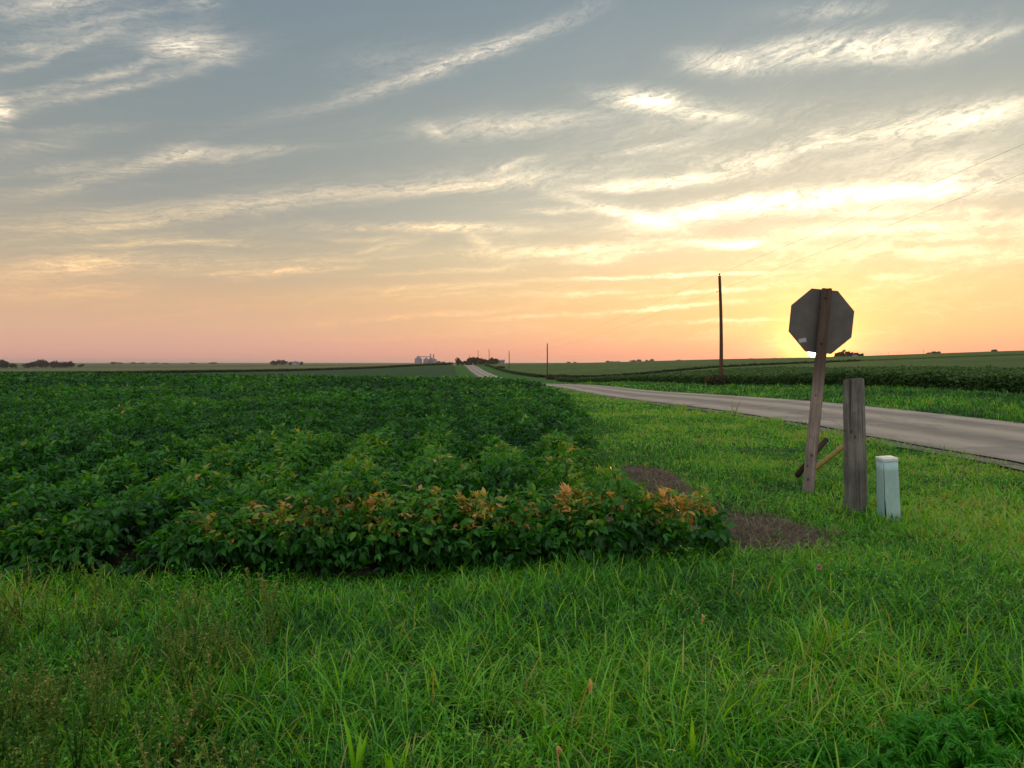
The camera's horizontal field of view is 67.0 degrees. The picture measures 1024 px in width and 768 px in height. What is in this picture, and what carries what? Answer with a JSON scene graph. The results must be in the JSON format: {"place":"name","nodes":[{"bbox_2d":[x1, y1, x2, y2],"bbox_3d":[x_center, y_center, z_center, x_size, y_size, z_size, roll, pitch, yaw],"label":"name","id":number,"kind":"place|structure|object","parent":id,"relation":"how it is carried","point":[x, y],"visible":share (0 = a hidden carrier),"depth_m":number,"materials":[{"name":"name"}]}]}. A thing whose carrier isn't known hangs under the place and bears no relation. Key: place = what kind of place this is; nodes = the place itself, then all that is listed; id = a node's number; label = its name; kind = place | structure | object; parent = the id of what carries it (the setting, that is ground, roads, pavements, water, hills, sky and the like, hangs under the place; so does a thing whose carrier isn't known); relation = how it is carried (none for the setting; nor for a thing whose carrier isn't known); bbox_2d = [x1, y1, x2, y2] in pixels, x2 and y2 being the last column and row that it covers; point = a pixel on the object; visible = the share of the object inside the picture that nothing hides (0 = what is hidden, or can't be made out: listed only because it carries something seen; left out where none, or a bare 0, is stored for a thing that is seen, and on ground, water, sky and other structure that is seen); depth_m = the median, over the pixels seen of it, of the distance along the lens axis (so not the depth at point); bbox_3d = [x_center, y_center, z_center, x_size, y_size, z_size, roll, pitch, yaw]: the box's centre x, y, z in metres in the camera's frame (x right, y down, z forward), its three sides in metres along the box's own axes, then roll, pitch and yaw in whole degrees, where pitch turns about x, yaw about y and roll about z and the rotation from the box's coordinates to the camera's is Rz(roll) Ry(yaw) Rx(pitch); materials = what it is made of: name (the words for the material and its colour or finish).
{"place":"outdoors","nodes":[
{"label":"outdoors","id":0,"kind":"place"},
{"bbox_2d":[2,422,688,580],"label":"field soil","id":1,"kind":"structure","parent":0,"point":[128,551],"depth_m":6.04,"materials":[{"name":"brown soil"}]},
{"bbox_2d":[0,508,126,582],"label":"soybean bush","id":2,"kind":"object","parent":1,"relation":"on","point":[18,532],"visible":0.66,"depth_m":5.50,"materials":[{"name":"green plant"}]},
{"bbox_2d":[103,484,203,546],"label":"soybean bush","id":3,"kind":"object","parent":1,"relation":"on","point":[151,514],"visible":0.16,"depth_m":6.46,"materials":[{"name":"green plant"}]},
{"bbox_2d":[153,500,299,579],"bbox_3d":[-2.173,1.162,5.910,1.025,0.563,1.037,-1,2,-29],"label":"soybean bush","id":4,"kind":"object","parent":1,"relation":"on","point":[210,558],"visible":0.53,"depth_m":5.58,"materials":[{"name":"green plant"}]},
{"bbox_2d":[210,490,337,571],"bbox_3d":[-1.855,1.156,6.069,0.832,0.616,0.989,1,2,42],"label":"soybean bush","id":5,"kind":"object","parent":1,"relation":"on","point":[282,508],"visible":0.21,"depth_m":5.87,"materials":[{"name":"green plant"}]},
{"bbox_2d":[21,387,550,426],"bbox_3d":[-46.975,0.248,50.526,97.989,1.158,69.000,0,2,0],"label":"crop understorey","id":6,"kind":"object","parent":1,"relation":"on","point":[332,407],"depth_m":18.20,"materials":[{"name":"green plant"}]},
{"bbox_2d":[242,494,378,574],"bbox_3d":[-1.538,1.172,6.009,1.115,0.582,1.022,0,2,0],"label":"soybean bush","id":7,"kind":"object","parent":1,"relation":"on","point":[291,565],"visible":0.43,"depth_m":5.67,"materials":[{"name":"green plant"}]},
{"bbox_2d":[0,371,693,586],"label":"soybean crop","id":8,"kind":"object","parent":1,"relation":"on","point":[72,443],"visible":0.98,"depth_m":8.73,"materials":[{"name":"green plant"}]},
{"bbox_2d":[309,489,428,567],"bbox_3d":[-1.174,1.138,6.133,0.960,0.605,0.934,1,2,33],"label":"soybean bush","id":9,"kind":"object","parent":1,"relation":"on","point":[382,499],"visible":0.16,"depth_m":5.95,"materials":[{"name":"green plant"}]},
{"bbox_2d":[337,495,469,571],"bbox_3d":[-0.800,1.163,6.046,1.016,0.578,0.984,1,2,35],"label":"soybean bush","id":10,"kind":"object","parent":1,"relation":"on","point":[400,563],"visible":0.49,"depth_m":5.74,"materials":[{"name":"green plant"}]},
{"bbox_2d":[402,486,510,562],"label":"soybean bush","id":11,"kind":"object","parent":1,"relation":"on","point":[465,530],"visible":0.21,"depth_m":6.03,"materials":[{"name":"green plant"}]},
{"bbox_2d":[430,487,557,571],"bbox_3d":[-0.116,1.135,6.108,1.010,0.629,1.053,-1,2,-27],"label":"soybean bush","id":12,"kind":"object","parent":1,"relation":"on","point":[523,529],"visible":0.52,"depth_m":5.84,"materials":[{"name":"green plant"}]},
{"bbox_2d":[529,482,655,562],"bbox_3d":[0.619,1.110,6.224,0.939,0.651,1.072,1,2,38],"label":"soybean bush","id":13,"kind":"object","parent":1,"relation":"on","point":[595,521],"visible":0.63,"depth_m":5.97,"materials":[{"name":"green plant"}]},
{"bbox_2d":[617,480,736,558],"bbox_3d":[1.352,1.093,6.315,0.955,0.638,0.990,1,2,32],"label":"soybean bush","id":14,"kind":"object","parent":1,"relation":"on","point":[715,531],"visible":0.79,"depth_m":6.08,"materials":[{"name":"green plant"}]},
{"bbox_2d":[0,363,1023,767],"bbox_3d":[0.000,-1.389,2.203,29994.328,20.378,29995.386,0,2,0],"label":"ground","id":15,"kind":"structure","parent":0,"point":[462,371],"depth_m":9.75,"materials":[{"name":"green plant"}]},
{"bbox_2d":[0,359,8,367],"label":"tree","id":16,"kind":"object","parent":15,"relation":"on","point":[3,363],"visible":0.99,"depth_m":1147.71,"materials":[{"name":"green plant"}]},
{"bbox_2d":[22,362,35,367],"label":"tree","id":17,"kind":"object","parent":15,"relation":"on","point":[28,365],"visible":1,"depth_m":1199.47,"materials":[{"name":"green plant"}]},
{"bbox_2d":[34,359,48,367],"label":"tree","id":18,"kind":"object","parent":15,"relation":"on","point":[40,363],"visible":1,"depth_m":1199.02,"materials":[{"name":"green plant"}]},
{"bbox_2d":[47,360,58,367],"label":"tree","id":19,"kind":"object","parent":15,"relation":"on","point":[52,364],"visible":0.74,"depth_m":1197.97,"materials":[{"name":"green plant"}]},
{"bbox_2d":[54,361,66,367],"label":"tree","id":20,"kind":"object","parent":15,"relation":"on","point":[59,364],"visible":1,"depth_m":1188.10,"materials":[{"name":"green plant"}]},
{"bbox_2d":[67,361,74,367],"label":"tree","id":21,"kind":"object","parent":15,"relation":"on","point":[70,364],"visible":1,"depth_m":1198.09,"materials":[{"name":"green plant"}]},
{"bbox_2d":[0,548,294,767],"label":"seeding weeds","id":22,"kind":"object","parent":15,"relation":"on","point":[52,698],"visible":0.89,"depth_m":3.22,"materials":[{"name":"green plant"}]},
{"bbox_2d":[0,362,450,373],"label":"corn field","id":23,"kind":"structure","parent":15,"relation":"on","point":[198,369],"depth_m":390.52,"materials":[{"name":"green plant"}]},
{"bbox_2d":[29,365,456,377],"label":"soybean field","id":24,"kind":"structure","parent":15,"relation":"on","point":[436,370],"depth_m":314.92,"materials":[{"name":"green plant"}]},
{"bbox_2d":[245,567,250,608],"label":"weed stalk","id":25,"kind":"object","parent":15,"relation":"on","point":[248,585],"visible":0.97,"depth_m":4.79,"materials":[{"name":"green plant"}]},
{"bbox_2d":[257,573,266,602],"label":"weed stalk","id":26,"kind":"object","parent":15,"relation":"on","point":[259,579],"visible":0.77,"depth_m":4.76,"materials":[{"name":"brown plant"}]},
{"bbox_2d":[262,580,273,614],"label":"weed stalk","id":27,"kind":"object","parent":15,"relation":"on","point":[265,585],"visible":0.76,"depth_m":4.72,"materials":[{"name":"brown plant"}]},
{"bbox_2d":[272,583,277,612],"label":"weed stalk","id":28,"kind":"object","parent":15,"relation":"on","point":[274,591],"visible":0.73,"depth_m":4.74,"materials":[{"name":"brown plant"}]},
{"bbox_2d":[341,710,371,767],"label":"grass shoot","id":29,"kind":"object","parent":15,"relation":"on","point":[360,751],"depth_m":2.80,"materials":[{"name":"green plant"}]},
{"bbox_2d":[384,746,405,767],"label":"grass shoot","id":30,"kind":"object","parent":15,"relation":"on","point":[390,765],"depth_m":2.72,"materials":[{"name":"green plant"}]},
{"bbox_2d":[415,355,421,363],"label":"grain bin","id":31,"kind":"object","parent":15,"relation":"on","point":[418,359],"visible":0.81,"depth_m":1493.67,"materials":[{"name":"metal"}]},
{"bbox_2d":[455,357,461,364],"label":"tree","id":32,"kind":"object","parent":15,"relation":"on","point":[458,361],"visible":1,"depth_m":948.13,"materials":[{"name":"green plant"}]},
{"bbox_2d":[470,357,478,364],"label":"tree","id":33,"kind":"object","parent":15,"relation":"on","point":[473,360],"visible":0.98,"depth_m":763.35,"materials":[{"name":"green plant"}]},
{"bbox_2d":[478,358,484,363],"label":"tree","id":34,"kind":"object","parent":15,"relation":"on","point":[481,361],"visible":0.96,"depth_m":758.40,"materials":[{"name":"green plant"}]},
{"bbox_2d":[0,489,1023,767],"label":"clover leaves","id":35,"kind":"object","parent":15,"relation":"on","point":[552,745],"visible":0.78,"depth_m":4.31,"materials":[{"name":"green plant"}]},
{"bbox_2d":[546,343,547,374],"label":"utility pole","id":36,"kind":"object","parent":15,"relation":"on","point":[547,358],"visible":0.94,"depth_m":198.76,"materials":[{"name":"brown wood"}]},
{"bbox_2d":[545,374,555,379],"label":"shrub","id":37,"kind":"object","parent":15,"relation":"on","point":[550,377],"visible":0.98,"depth_m":196.40,"materials":[{"name":"green plant"}]},
{"bbox_2d":[556,745,560,767],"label":"foxtail grass","id":38,"kind":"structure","parent":15,"relation":"on","point":[558,749],"depth_m":2.48,"materials":[{"name":"beige plant"}]},
{"bbox_2d":[557,374,571,377],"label":"shrub","id":39,"kind":"object","parent":15,"relation":"on","point":[564,375],"visible":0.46,"depth_m":199.03,"materials":[{"name":"green plant"}]},
{"bbox_2d":[586,679,592,764],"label":"foxtail grass","id":40,"kind":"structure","parent":15,"relation":"on","point":[590,688],"depth_m":2.84,"materials":[{"name":"plant"}]},
{"bbox_2d":[600,503,694,527],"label":"bare soil","id":41,"kind":"structure","parent":15,"relation":"on","point":[609,518],"depth_m":7.57,"materials":[{"name":"brown soil"}]},
{"bbox_2d":[621,465,693,516],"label":"bare soil","id":42,"kind":"structure","parent":15,"relation":"on","point":[647,471],"depth_m":10.10,"materials":[{"name":"brown soil"}]},
{"bbox_2d":[607,462,855,554],"bbox_3d":[1.887,1.247,8.724,2.658,0.289,5.497,0,2,0],"label":"dead thatch","id":43,"kind":"object","parent":42,"relation":"on","point":[672,479],"visible":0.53,"depth_m":7.20,"materials":[{"name":"plant"}]},
{"bbox_2d":[484,359,860,377],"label":"hedge row","id":44,"kind":"object","parent":15,"relation":"on","point":[644,372],"visible":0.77,"depth_m":215.76,"materials":[{"name":"green plant"}]},
{"bbox_2d":[688,716,700,767],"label":"grass shoot","id":45,"kind":"object","parent":15,"relation":"on","point":[693,739],"depth_m":2.86,"materials":[{"name":"green plant"}]},
{"bbox_2d":[703,373,726,385],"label":"shrub","id":46,"kind":"object","parent":15,"relation":"on","point":[716,378],"visible":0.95,"depth_m":70.06,"materials":[{"name":"green plant"}]},
{"bbox_2d":[716,273,722,375],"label":"utility pole","id":47,"kind":"object","parent":15,"relation":"on","point":[720,332],"visible":0.93,"depth_m":71.78,"materials":[{"name":"brown wood"}]},
{"bbox_2d":[477,173,1022,352],"bbox_3d":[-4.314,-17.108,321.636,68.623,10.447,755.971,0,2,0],"label":"power line","id":48,"kind":"object","parent":47,"relation":"attached to","point":[842,243],"visible":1,"depth_m":46.44,"materials":[{"name":"metal"}]},
{"bbox_2d":[549,144,1022,342],"bbox_3d":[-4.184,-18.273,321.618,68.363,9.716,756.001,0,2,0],"label":"power line","id":49,"kind":"object","parent":47,"relation":"attached to","point":[836,224],"visible":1,"depth_m":46.55,"materials":[{"name":"metal"}]},
{"bbox_2d":[724,741,742,766],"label":"grass shoot","id":50,"kind":"object","parent":15,"relation":"on","point":[737,760],"depth_m":2.85,"materials":[{"name":"green plant"}]},
{"bbox_2d":[465,366,1023,469],"bbox_3d":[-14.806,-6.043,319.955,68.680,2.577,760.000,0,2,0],"label":"gravel shoulder","id":51,"kind":"object","parent":15,"relation":"on","point":[1003,462],"visible":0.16,"depth_m":14.92},
{"bbox_2d":[476,351,1023,376],"bbox_3d":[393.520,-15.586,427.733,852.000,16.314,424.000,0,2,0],"label":"soybean field","id":52,"kind":"structure","parent":15,"relation":"on","point":[606,368],"depth_m":279.26,"materials":[{"name":"green plant"}]},
{"bbox_2d":[697,514,833,557],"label":"bare soil","id":53,"kind":"structure","parent":15,"relation":"on","point":[799,533],"depth_m":6.80,"materials":[{"name":"brown soil"}]},
{"bbox_2d":[732,726,810,767],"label":"feathery plant","id":54,"kind":"object","parent":15,"relation":"on","point":[769,751],"visible":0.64,"depth_m":2.89,"materials":[{"name":"green plant"}]},
{"bbox_2d":[556,364,1023,394],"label":"soybean hedge row","id":55,"kind":"object","parent":15,"relation":"on","point":[951,377],"visible":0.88,"depth_m":51.30,"materials":[{"name":"green plant"}]},
{"bbox_2d":[794,437,828,477],"bbox_3d":[3.818,0.937,9.854,0.503,0.498,0.072,-1,2,-19],"label":"wooden stake","id":56,"kind":"object","parent":15,"relation":"on","point":[800,470],"visible":0.64,"depth_m":9.85,"materials":[{"name":"brown wood"}]},
{"bbox_2d":[816,564,820,587],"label":"clover flower","id":57,"kind":"object","parent":15,"relation":"on","point":[818,566],"visible":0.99,"depth_m":4.93,"materials":[{"name":"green plant"}]},
{"bbox_2d":[788,288,853,493],"bbox_3d":[3.627,0.105,9.207,0.762,2.495,0.134,5,2,0],"label":"stop sign","id":58,"kind":"object","parent":15,"relation":"on","point":[821,324],"visible":0.97,"depth_m":9.24,"materials":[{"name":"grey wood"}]},
{"bbox_2d":[816,443,842,470],"bbox_3d":[3.936,0.924,9.618,0.605,0.497,0.045,0,2,0],"label":"guy guard","id":59,"kind":"object","parent":15,"relation":"on","point":[829,456],"visible":0.6,"depth_m":9.60,"materials":[{"name":"yellow plastic"}]},
{"bbox_2d":[778,725,892,767],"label":"feathery plant","id":60,"kind":"object","parent":15,"relation":"on","point":[847,756],"visible":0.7,"depth_m":2.89,"materials":[{"name":"green plant"}]},
{"bbox_2d":[838,349,846,355],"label":"tree","id":61,"kind":"object","parent":15,"relation":"on","point":[843,353],"visible":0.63,"depth_m":643.91,"materials":[{"name":"green plant"}]},
{"bbox_2d":[667,355,1023,391],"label":"soybean field","id":62,"kind":"structure","parent":15,"relation":"on","point":[1011,361],"depth_m":135.84,"materials":[{"name":"green plant"}]},
{"bbox_2d":[843,378,867,516],"bbox_3d":[3.513,0.668,7.921,0.224,1.471,0.228,-2,2,0],"label":"wooden post","id":63,"kind":"object","parent":15,"relation":"on","point":[854,460],"visible":0.94,"depth_m":7.83,"materials":[{"name":"grey wood"}]},
{"bbox_2d":[839,720,873,748],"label":"feathery plant","id":64,"kind":"object","parent":15,"relation":"on","point":[861,729],"visible":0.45,"depth_m":3.12,"materials":[{"name":"green plant"}]},
{"bbox_2d":[827,740,935,767],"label":"feathery plant","id":65,"kind":"object","parent":15,"relation":"on","point":[891,754],"visible":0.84,"depth_m":2.84,"materials":[{"name":"green plant"}]},
{"bbox_2d":[875,455,900,521],"bbox_3d":[3.704,1.058,7.618,0.166,0.693,0.174,-4,4,0],"label":"utility pedestal","id":66,"kind":"object","parent":15,"relation":"on","point":[887,485],"visible":0.98,"depth_m":7.54,"materials":[{"name":"plastic"}]},
{"bbox_2d":[868,707,1023,767],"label":"feathery plant","id":67,"kind":"object","parent":15,"relation":"on","point":[947,742],"visible":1,"depth_m":2.90,"materials":[{"name":"green plant"}]},
{"bbox_2d":[933,685,1023,752],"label":"feathery plant","id":68,"kind":"object","parent":15,"relation":"on","point":[1004,711],"visible":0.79,"depth_m":3.18,"materials":[{"name":"green plant"}]},
{"bbox_2d":[0,0,1023,362],"label":"sky","id":69,"kind":"structure","parent":0,"point":[182,181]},
{"bbox_2d":[464,365,1023,462],"bbox_3d":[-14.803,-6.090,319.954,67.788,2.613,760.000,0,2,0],"label":"road","id":70,"kind":"structure","parent":0,"point":[996,438],"depth_m":19.79,"materials":[{"name":"grey asphalt"}]}
]}

